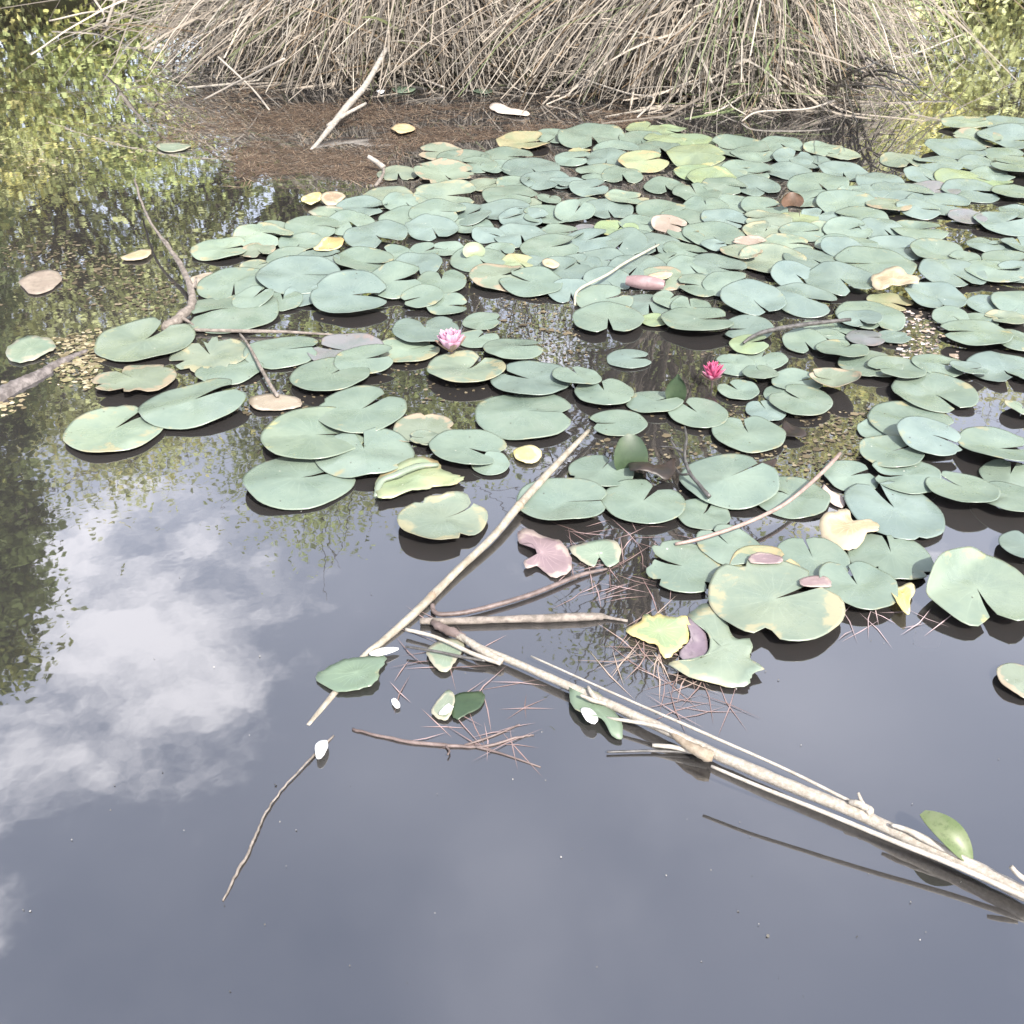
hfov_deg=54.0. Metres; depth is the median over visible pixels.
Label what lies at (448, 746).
needle twig
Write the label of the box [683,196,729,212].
lily pad
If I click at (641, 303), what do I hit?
lily pad
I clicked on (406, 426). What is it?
lily pad
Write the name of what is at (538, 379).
lily pad
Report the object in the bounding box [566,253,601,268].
lily pad
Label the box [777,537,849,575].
lily pad
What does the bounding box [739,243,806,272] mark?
lily pad
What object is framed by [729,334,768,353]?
lily pad
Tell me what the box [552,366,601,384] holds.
lily pad
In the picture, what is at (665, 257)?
lily pad
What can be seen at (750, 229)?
lily pad
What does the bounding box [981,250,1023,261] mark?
lily pad
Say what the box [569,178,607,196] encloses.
lily pad
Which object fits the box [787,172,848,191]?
lily pad
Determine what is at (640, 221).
lily pad
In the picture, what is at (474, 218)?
lily pad
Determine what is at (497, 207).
lily pad
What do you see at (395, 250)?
lily pad
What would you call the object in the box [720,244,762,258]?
lily pad
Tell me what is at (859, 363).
lily pad
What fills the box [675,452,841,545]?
arching reed
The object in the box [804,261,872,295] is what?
lily pad
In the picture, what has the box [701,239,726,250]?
lily pad
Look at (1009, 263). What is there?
lily pad
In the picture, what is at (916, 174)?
lily pad
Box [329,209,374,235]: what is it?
lily pad
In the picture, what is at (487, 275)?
lily pad
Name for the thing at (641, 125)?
lily pad
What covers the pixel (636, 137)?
lily pad
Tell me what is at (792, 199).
brown upright leaf
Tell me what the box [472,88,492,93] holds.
olive leaf
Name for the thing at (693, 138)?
lily pad
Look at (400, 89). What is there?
olive leaf
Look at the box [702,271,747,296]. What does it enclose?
lily pad
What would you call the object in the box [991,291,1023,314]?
lily pad
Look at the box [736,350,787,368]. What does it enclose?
lily pad
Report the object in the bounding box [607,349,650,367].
lily pad
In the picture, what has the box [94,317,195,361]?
lily pad
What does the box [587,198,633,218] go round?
lily pad
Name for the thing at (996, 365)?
lily pad
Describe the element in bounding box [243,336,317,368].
lily pad
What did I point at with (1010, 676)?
lily pad
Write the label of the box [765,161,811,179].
lily pad
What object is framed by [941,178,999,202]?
lily pad
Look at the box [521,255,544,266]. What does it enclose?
lily pad
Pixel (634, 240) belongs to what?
lily pad
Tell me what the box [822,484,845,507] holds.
tan leaf
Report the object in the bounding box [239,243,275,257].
lily pad
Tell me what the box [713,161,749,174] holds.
lily pad
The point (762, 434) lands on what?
lily pad
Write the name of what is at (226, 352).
lily pad
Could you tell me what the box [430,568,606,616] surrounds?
curved stick
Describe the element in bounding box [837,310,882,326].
lily pad
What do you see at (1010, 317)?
lily pad
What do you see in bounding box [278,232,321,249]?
lily pad
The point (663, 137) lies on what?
lily pad
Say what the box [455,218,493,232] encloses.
lily pad
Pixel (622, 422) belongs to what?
lily pad
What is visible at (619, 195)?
lily pad
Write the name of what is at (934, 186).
lily pad
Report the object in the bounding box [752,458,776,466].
dark leaf
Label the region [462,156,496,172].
lily pad
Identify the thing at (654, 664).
sunken pine needles
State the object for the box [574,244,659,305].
pale straw
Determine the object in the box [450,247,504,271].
lily pad
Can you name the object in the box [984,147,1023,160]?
lily pad
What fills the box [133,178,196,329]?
grey branch
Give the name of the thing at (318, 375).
lily pad
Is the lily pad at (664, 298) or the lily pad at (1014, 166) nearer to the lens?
the lily pad at (664, 298)
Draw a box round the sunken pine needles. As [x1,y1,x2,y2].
[390,520,950,771]
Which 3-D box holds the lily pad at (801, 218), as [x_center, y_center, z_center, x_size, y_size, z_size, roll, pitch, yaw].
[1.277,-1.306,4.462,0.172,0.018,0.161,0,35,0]
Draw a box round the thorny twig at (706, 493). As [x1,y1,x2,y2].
[660,426,710,498]
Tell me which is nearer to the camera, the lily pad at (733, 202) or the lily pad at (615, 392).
the lily pad at (615, 392)
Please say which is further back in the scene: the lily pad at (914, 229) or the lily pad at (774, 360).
the lily pad at (914, 229)
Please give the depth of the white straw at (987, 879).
1.72 m
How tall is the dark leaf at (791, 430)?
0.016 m
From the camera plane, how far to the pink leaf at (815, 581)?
2.33 m
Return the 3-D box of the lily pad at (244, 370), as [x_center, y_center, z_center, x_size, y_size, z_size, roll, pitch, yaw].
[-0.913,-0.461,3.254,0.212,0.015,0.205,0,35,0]
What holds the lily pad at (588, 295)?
on the water
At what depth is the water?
2.09 m
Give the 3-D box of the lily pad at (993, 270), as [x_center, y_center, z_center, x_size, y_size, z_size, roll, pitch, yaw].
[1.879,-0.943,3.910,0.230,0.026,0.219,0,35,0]
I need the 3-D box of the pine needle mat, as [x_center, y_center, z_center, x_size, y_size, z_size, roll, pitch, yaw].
[-0.783,-2.381,6.014,2.785,0.006,2.477,-25,42,-31]
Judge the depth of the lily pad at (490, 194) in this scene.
4.71 m
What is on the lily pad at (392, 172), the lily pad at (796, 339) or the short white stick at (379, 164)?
the short white stick at (379, 164)
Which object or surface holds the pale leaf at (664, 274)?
on the lily pad at (672, 283)
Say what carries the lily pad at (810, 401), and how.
on the water
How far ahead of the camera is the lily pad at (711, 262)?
3.98 m
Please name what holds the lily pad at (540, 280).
on the water
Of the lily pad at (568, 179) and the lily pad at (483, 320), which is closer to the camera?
the lily pad at (483, 320)
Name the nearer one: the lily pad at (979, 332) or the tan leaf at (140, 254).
the lily pad at (979, 332)
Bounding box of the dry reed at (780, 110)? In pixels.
[741,100,834,121]
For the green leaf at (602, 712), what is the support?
on the water
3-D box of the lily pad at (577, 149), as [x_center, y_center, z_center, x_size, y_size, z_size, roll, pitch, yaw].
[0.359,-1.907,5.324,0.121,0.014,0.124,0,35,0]
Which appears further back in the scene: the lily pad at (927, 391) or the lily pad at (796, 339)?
the lily pad at (796, 339)
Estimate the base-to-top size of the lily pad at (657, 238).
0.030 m
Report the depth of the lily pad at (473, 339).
3.45 m
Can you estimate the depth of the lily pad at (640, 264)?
3.98 m
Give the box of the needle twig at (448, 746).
[352,724,540,767]
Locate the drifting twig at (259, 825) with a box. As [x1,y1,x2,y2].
[222,735,333,900]
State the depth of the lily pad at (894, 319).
3.61 m
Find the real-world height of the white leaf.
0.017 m
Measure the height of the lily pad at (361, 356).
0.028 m
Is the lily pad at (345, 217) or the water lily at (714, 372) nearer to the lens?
the water lily at (714, 372)
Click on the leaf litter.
(92, 365)
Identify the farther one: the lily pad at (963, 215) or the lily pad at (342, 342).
the lily pad at (963, 215)
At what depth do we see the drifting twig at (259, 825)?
1.80 m
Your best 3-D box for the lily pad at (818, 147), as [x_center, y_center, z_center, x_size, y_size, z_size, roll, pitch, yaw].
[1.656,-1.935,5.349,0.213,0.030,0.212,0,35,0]
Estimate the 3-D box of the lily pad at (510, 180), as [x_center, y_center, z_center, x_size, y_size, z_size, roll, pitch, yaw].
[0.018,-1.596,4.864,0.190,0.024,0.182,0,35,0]
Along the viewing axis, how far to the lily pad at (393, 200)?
4.62 m
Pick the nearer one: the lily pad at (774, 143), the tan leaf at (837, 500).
the tan leaf at (837, 500)
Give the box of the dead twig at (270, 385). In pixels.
[239,333,279,397]
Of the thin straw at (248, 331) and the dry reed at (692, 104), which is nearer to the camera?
the thin straw at (248, 331)
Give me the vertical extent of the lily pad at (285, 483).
0.034 m
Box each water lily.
[435,328,465,353]
[701,360,725,387]
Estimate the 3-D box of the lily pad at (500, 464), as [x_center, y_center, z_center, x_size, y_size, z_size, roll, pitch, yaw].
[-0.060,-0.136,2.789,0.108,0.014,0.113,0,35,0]
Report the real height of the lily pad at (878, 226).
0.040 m
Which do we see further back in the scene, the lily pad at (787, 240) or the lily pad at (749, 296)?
the lily pad at (787, 240)
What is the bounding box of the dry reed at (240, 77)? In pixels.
[217,56,269,109]
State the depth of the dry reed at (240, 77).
6.13 m
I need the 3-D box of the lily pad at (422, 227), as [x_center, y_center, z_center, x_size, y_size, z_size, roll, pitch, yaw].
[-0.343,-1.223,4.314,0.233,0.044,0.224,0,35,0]
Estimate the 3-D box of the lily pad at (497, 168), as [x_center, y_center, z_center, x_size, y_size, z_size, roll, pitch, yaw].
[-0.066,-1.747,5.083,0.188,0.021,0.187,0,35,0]
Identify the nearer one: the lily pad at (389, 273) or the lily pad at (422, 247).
the lily pad at (389, 273)
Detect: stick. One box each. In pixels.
[310,47,387,149]
[367,155,385,169]
[420,612,627,624]
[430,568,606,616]
[742,318,851,343]
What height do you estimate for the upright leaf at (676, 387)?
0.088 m
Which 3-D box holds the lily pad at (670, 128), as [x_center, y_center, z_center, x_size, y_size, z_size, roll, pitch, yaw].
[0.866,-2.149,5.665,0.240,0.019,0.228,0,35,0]
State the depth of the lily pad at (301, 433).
2.89 m
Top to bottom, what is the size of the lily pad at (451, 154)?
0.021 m
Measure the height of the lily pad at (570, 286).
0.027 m
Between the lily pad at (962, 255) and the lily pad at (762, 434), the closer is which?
the lily pad at (762, 434)
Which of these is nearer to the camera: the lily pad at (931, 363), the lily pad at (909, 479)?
the lily pad at (909, 479)
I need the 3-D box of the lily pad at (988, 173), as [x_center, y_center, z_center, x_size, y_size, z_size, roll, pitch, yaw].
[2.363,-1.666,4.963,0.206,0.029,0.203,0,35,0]
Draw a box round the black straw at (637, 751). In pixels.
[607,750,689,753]
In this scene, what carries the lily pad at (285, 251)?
on the water
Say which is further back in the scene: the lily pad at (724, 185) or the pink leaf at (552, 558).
the lily pad at (724, 185)
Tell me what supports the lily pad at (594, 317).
on the water
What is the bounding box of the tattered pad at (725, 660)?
[669,603,764,687]
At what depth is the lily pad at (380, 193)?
4.74 m
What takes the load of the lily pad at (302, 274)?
on the lily pad at (306, 300)
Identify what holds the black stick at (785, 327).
on the lily pad at (751, 346)
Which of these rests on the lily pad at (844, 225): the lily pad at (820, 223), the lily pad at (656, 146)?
the lily pad at (820, 223)
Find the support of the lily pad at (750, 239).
on the water
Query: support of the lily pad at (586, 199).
on the water
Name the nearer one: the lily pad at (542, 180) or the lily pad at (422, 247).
the lily pad at (422, 247)
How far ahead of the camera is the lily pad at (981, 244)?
4.16 m
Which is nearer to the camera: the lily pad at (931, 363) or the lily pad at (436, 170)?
the lily pad at (931, 363)
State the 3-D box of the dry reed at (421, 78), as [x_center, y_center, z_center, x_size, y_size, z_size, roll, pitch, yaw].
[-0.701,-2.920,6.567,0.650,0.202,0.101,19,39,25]
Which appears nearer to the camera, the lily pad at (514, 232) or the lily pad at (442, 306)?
the lily pad at (442, 306)
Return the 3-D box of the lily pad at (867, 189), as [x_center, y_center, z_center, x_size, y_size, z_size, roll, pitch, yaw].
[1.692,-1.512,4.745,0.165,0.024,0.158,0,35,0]
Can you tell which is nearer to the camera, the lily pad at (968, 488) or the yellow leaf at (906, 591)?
the yellow leaf at (906, 591)
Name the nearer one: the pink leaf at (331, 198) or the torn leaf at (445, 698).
the torn leaf at (445, 698)
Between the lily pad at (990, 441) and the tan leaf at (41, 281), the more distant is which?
the tan leaf at (41, 281)
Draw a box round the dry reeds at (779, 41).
[0,0,1023,125]
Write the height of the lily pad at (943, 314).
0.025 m
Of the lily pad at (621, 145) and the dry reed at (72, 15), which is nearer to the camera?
the lily pad at (621, 145)
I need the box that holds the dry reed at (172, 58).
[171,40,172,71]
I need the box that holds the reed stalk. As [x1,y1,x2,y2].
[307,429,589,725]
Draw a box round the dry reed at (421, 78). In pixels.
[370,47,443,87]
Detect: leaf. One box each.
[5,335,55,362]
[18,269,61,293]
[121,249,150,260]
[156,142,190,151]
[301,192,320,204]
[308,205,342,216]
[313,237,343,250]
[316,655,386,691]
[320,191,345,204]
[391,123,415,133]
[392,86,415,92]
[426,638,463,671]
[431,690,454,720]
[452,691,484,719]
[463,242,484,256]
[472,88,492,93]
[489,102,529,115]
[513,445,541,462]
[517,528,571,577]
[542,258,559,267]
[569,539,620,566]
[569,687,622,739]
[614,434,647,470]
[625,275,665,289]
[626,613,689,658]
[628,458,675,479]
[647,271,671,278]
[665,374,686,400]
[679,617,707,658]
[748,552,782,563]
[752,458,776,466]
[782,192,803,206]
[782,420,806,437]
[799,575,830,586]
[819,508,878,550]
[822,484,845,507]
[871,266,918,289]
[891,582,915,614]
[920,810,972,860]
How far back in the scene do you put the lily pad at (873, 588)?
2.33 m
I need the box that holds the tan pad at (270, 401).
[249,393,301,410]
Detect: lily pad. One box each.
[63,405,163,451]
[92,364,176,391]
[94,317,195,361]
[137,378,245,429]
[169,336,248,372]
[188,294,278,333]
[190,236,246,260]
[190,272,212,287]
[195,359,263,384]
[196,267,265,299]
[232,222,293,245]
[232,285,273,307]
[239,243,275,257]
[239,259,267,268]
[242,457,355,509]
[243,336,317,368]
[256,255,339,293]
[260,406,363,458]
[263,220,284,235]
[266,246,305,262]
[273,291,302,310]
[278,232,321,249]
[283,285,316,306]
[284,215,339,238]
[289,357,369,390]
[298,248,339,263]
[307,333,383,363]
[310,269,386,312]
[314,427,414,477]
[318,385,406,432]
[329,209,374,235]
[333,246,393,271]
[334,344,392,373]
[335,195,387,215]
[343,219,407,247]
[363,186,412,208]
[369,244,411,264]
[372,260,421,298]
[377,165,417,180]
[378,205,412,224]
[379,337,439,361]
[382,192,427,209]
[392,316,458,341]
[393,413,453,442]
[395,252,441,273]
[397,491,487,539]
[401,284,443,307]
[405,214,458,240]
[408,198,465,221]
[408,242,438,253]
[410,430,437,444]
[413,157,473,182]
[413,179,476,202]
[417,269,466,292]
[418,142,462,159]
[427,292,466,314]
[427,350,505,382]
[429,429,506,464]
[434,241,463,255]
[436,149,490,163]
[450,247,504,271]
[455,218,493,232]
[456,202,491,225]
[461,329,499,347]
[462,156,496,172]
[462,312,498,329]
[469,178,501,190]
[469,263,525,291]
[471,451,509,474]
[472,227,504,243]
[475,394,570,439]
[477,199,529,219]
[480,146,532,159]
[480,159,509,172]
[482,185,537,202]
[483,338,542,358]
[485,242,514,253]
[490,360,569,394]
[494,223,546,247]
[496,131,548,148]
[496,175,534,186]
[498,207,547,225]
[499,266,562,296]
[501,157,559,176]
[501,253,532,273]
[516,478,606,519]
[520,170,569,189]
[520,233,578,257]
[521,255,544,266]
[523,204,568,223]
[529,198,541,205]
[537,194,560,202]
[537,256,590,278]
[538,128,559,142]
[541,223,583,237]
[548,278,587,302]
[549,177,582,188]
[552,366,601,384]
[554,151,590,165]
[554,199,595,221]
[557,123,625,148]
[562,228,611,252]
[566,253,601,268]
[568,147,590,152]
[568,455,633,486]
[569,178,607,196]
[572,301,644,331]
[574,378,633,404]
[575,163,622,180]
[575,224,593,229]
[576,284,632,307]
[577,248,623,266]
[578,197,596,205]
[583,266,629,289]
[585,148,624,166]
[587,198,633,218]
[590,409,647,435]
[593,140,640,152]
[594,220,638,234]
[600,227,647,254]
[601,167,642,182]
[601,479,685,523]
[605,189,648,203]
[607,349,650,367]
[608,255,667,275]
[618,150,668,172]
[618,214,653,231]
[619,130,661,144]
[625,121,665,132]
[626,391,683,412]
[630,294,670,314]
[635,232,679,254]
[636,199,685,216]
[638,141,679,152]
[643,176,684,193]
[643,266,684,290]
[643,313,664,326]
[644,133,685,149]
[646,540,720,592]
[649,124,685,133]
[651,214,686,232]
[653,251,679,263]
[653,290,681,308]
[660,209,703,225]
[660,307,733,330]
[663,241,707,256]
[666,144,724,166]
[667,227,704,242]
[667,255,707,273]
[668,397,728,427]
[669,133,714,144]
[671,296,710,308]
[672,182,720,203]
[674,164,708,179]
[678,274,714,296]
[678,498,730,529]
[679,453,779,509]
[682,221,744,245]
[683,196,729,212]
[686,165,736,182]
[691,253,746,275]
[696,524,760,564]
[701,208,747,227]
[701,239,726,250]
[702,177,747,194]
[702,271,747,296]
[708,558,844,640]
[712,134,768,157]
[712,416,785,452]
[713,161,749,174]
[716,354,754,375]
[717,379,759,399]
[718,194,745,212]
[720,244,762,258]
[720,279,786,315]
[721,159,772,177]
[725,314,773,337]
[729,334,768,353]
[729,545,799,566]
[730,145,773,161]
[733,174,780,195]
[733,235,765,244]
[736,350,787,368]
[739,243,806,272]
[741,196,787,213]
[742,220,779,237]
[742,365,778,378]
[744,209,791,228]
[745,400,785,420]
[759,476,830,518]
[761,136,802,151]
[762,233,812,248]
[763,386,796,400]
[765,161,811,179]
[769,384,832,415]
[770,260,811,285]
[771,367,822,389]
[772,147,813,163]
[776,282,836,317]
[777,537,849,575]
[779,222,823,241]
[781,212,818,222]
[782,328,826,352]
[783,247,836,267]
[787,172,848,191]
[790,155,830,167]
[795,189,825,207]
[801,208,837,220]
[803,140,842,156]
[803,320,839,335]
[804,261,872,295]
[807,220,826,236]
[809,367,861,386]
[814,233,847,249]
[815,339,868,356]
[816,189,879,216]
[818,161,867,180]
[819,561,897,609]
[820,236,863,256]
[823,216,872,237]
[823,460,878,490]
[825,323,855,340]
[827,147,860,159]
[834,246,916,274]
[835,206,889,227]
[835,301,905,330]
[837,185,879,196]
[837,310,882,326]
[838,350,903,376]
[844,481,944,539]
[846,330,884,345]
[847,533,933,579]
[848,236,877,247]
[853,184,889,197]
[855,172,904,184]
[857,418,895,437]
[859,217,902,237]
[859,435,924,467]
[865,197,911,210]
[866,292,912,310]
[867,355,926,377]
[867,401,953,440]
[868,235,921,259]
[871,182,934,200]
[872,461,941,493]
[877,330,911,343]
[879,152,925,167]
[891,220,948,238]
[891,372,978,412]
[896,198,940,219]
[897,416,961,455]
[903,166,935,181]
[904,281,967,307]
[906,193,970,215]
[910,238,962,258]
[911,354,963,376]
[912,180,960,193]
[913,155,962,171]
[918,258,987,286]
[924,138,987,158]
[925,471,1000,502]
[926,546,1023,625]
[932,305,969,323]
[934,168,984,181]
[940,320,1013,345]
[941,116,992,127]
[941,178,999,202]
[947,208,987,223]
[949,250,980,260]
[950,360,988,374]
[952,127,1002,146]
[957,154,1001,169]
[957,313,998,324]
[958,426,1023,460]
[964,260,1023,281]
[965,237,1004,251]
[966,294,1017,313]
[966,351,1023,381]
[970,166,1014,180]
[973,211,1023,236]
[976,123,1023,148]
[979,458,1023,486]
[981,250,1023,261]
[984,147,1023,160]
[984,309,1023,323]
[985,115,1023,127]
[985,180,1014,185]
[986,481,1023,511]
[988,240,1021,250]
[990,158,1023,171]
[991,185,1023,197]
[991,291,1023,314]
[996,663,1023,697]
[998,204,1023,217]
[998,260,1023,282]
[998,530,1023,557]
[1000,236,1023,251]
[1002,329,1023,350]
[1004,400,1023,414]
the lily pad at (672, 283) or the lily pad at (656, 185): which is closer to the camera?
the lily pad at (672, 283)
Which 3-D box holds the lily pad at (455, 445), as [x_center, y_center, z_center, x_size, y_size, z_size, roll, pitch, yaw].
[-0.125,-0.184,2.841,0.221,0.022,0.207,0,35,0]
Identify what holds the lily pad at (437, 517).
on the water
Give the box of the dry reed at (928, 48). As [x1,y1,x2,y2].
[816,33,963,76]
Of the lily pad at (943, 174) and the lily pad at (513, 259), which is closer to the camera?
the lily pad at (513, 259)
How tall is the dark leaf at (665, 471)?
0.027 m
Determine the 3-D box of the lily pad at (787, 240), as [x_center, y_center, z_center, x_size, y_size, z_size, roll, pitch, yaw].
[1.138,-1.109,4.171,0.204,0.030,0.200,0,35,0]
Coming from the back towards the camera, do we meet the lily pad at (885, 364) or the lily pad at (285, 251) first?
the lily pad at (285, 251)
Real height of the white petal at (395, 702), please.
0.003 m
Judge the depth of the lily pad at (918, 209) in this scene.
4.52 m
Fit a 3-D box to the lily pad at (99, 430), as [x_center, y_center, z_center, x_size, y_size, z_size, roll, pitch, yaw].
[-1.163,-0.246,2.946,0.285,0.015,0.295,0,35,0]
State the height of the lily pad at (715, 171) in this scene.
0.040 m
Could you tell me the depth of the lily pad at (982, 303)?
3.68 m
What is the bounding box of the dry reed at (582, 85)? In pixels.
[561,63,613,93]
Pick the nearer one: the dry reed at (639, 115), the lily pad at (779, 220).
the lily pad at (779, 220)
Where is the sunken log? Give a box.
[0,349,87,401]
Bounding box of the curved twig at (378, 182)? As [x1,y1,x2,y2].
[374,167,384,186]
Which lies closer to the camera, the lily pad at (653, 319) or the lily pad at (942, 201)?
the lily pad at (653, 319)
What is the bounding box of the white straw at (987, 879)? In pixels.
[711,765,1023,898]
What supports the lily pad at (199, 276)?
on the water
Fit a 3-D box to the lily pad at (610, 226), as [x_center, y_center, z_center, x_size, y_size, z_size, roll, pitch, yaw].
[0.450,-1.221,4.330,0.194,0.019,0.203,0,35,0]
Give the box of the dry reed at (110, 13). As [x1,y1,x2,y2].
[105,0,116,26]
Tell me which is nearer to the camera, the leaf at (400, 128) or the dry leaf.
the dry leaf
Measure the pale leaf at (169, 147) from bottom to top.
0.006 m
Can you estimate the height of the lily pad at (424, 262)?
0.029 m
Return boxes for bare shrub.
[816,16,936,121]
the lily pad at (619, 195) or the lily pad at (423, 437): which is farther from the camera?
the lily pad at (619, 195)
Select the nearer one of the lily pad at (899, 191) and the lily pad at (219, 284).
the lily pad at (219, 284)
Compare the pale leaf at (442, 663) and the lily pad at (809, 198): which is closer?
the pale leaf at (442, 663)
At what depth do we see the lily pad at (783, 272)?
3.88 m
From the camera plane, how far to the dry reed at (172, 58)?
7.10 m
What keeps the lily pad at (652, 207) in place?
on the water
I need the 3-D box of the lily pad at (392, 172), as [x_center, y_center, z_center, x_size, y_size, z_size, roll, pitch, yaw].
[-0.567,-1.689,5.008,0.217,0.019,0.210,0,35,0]
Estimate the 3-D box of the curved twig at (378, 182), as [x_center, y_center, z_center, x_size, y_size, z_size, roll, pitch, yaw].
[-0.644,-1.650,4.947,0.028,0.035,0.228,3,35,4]
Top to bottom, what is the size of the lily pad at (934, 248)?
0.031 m
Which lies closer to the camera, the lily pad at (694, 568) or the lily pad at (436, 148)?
the lily pad at (694, 568)
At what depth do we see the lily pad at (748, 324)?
3.50 m
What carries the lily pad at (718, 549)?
on the water
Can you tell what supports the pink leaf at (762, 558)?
on the lily pad at (746, 598)
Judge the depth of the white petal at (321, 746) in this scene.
1.94 m
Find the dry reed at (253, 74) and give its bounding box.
[203,57,284,99]
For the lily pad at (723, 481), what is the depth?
2.69 m
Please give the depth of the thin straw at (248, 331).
3.48 m
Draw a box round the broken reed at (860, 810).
[405,619,1023,901]
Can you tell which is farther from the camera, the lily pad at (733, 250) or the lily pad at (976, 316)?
the lily pad at (733, 250)
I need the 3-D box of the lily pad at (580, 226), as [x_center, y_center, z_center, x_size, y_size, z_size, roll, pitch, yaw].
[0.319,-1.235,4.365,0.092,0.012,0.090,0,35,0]
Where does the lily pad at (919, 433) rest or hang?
on the water
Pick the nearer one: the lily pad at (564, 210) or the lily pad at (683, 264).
the lily pad at (683, 264)
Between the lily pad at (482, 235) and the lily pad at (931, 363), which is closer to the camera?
the lily pad at (931, 363)
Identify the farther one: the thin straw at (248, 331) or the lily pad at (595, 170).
the lily pad at (595, 170)
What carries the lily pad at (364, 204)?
on the water
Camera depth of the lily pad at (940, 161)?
5.10 m
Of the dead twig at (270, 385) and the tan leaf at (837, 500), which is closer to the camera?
the tan leaf at (837, 500)
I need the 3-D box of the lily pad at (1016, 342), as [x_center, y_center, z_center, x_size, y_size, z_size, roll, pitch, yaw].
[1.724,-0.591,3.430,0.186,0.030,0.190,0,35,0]
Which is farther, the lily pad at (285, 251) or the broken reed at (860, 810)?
the lily pad at (285, 251)
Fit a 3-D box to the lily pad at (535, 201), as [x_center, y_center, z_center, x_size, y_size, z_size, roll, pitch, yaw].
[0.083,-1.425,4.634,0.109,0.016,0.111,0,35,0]
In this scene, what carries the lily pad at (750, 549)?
on the water
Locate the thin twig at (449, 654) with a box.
[405,646,485,661]
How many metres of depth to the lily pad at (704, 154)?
5.17 m
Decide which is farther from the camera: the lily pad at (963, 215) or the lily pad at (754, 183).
the lily pad at (754, 183)
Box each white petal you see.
[315,740,327,758]
[369,647,398,655]
[391,698,399,707]
[439,703,453,714]
[581,707,597,723]
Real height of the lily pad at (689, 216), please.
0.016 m
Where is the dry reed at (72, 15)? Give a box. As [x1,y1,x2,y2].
[49,10,237,34]
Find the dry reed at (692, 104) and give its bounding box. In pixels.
[683,88,694,119]
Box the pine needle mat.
[145,84,661,188]
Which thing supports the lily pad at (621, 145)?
on the water
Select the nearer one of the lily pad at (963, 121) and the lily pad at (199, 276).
the lily pad at (199, 276)
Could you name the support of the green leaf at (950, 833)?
on the broken reed at (860, 810)
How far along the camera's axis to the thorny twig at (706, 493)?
2.71 m
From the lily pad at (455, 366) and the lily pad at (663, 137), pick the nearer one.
the lily pad at (455, 366)
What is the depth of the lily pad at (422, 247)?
4.12 m
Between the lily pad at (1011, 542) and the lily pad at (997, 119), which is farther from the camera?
the lily pad at (997, 119)
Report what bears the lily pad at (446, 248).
on the water
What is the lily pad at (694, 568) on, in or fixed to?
on the water
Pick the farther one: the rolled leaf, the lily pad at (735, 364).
the rolled leaf
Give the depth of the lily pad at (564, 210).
4.49 m
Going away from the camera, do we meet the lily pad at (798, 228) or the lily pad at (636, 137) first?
the lily pad at (798, 228)
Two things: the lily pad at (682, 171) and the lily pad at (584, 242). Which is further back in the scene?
the lily pad at (682, 171)
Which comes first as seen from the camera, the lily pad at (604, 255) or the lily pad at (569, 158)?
the lily pad at (604, 255)
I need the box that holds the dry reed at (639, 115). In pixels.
[573,75,654,117]
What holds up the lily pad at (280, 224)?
on the water
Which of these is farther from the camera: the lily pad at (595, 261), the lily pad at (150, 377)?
the lily pad at (595, 261)
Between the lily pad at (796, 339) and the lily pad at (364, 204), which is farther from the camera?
the lily pad at (364, 204)
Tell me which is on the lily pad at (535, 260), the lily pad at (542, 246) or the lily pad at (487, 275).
the lily pad at (542, 246)
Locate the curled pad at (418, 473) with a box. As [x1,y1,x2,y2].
[373,456,464,498]
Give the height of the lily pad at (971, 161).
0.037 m
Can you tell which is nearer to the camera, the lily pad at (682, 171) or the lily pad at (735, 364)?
the lily pad at (735, 364)
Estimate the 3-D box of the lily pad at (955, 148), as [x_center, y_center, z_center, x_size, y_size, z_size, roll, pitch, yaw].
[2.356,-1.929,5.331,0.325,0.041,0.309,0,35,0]
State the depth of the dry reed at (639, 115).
6.12 m
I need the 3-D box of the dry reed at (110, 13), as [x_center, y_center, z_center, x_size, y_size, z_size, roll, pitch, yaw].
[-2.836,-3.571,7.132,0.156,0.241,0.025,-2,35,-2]
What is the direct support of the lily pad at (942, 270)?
on the water
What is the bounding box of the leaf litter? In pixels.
[0,127,1023,995]
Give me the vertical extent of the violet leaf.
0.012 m
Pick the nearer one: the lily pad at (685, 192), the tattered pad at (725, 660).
the tattered pad at (725, 660)
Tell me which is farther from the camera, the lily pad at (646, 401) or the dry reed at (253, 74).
the dry reed at (253, 74)
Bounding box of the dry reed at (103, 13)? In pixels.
[92,0,104,28]
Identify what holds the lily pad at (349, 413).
on the lily pad at (301, 433)
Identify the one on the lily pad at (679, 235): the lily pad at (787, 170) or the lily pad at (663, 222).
the lily pad at (663, 222)
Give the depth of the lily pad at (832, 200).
4.62 m
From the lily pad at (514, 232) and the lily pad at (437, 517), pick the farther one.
the lily pad at (514, 232)
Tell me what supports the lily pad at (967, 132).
on the water
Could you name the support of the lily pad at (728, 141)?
on the lily pad at (754, 155)
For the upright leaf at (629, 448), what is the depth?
2.75 m
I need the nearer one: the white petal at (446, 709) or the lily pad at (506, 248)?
the white petal at (446, 709)
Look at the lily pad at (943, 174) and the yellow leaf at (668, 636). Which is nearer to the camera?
the yellow leaf at (668, 636)
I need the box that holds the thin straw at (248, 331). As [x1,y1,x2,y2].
[194,328,331,334]
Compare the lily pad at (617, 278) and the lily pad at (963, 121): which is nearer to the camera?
the lily pad at (617, 278)
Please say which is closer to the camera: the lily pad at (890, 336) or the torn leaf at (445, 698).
the torn leaf at (445, 698)
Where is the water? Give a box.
[0,0,1023,1023]
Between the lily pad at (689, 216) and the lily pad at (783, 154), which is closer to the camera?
the lily pad at (689, 216)
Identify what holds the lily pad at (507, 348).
on the water

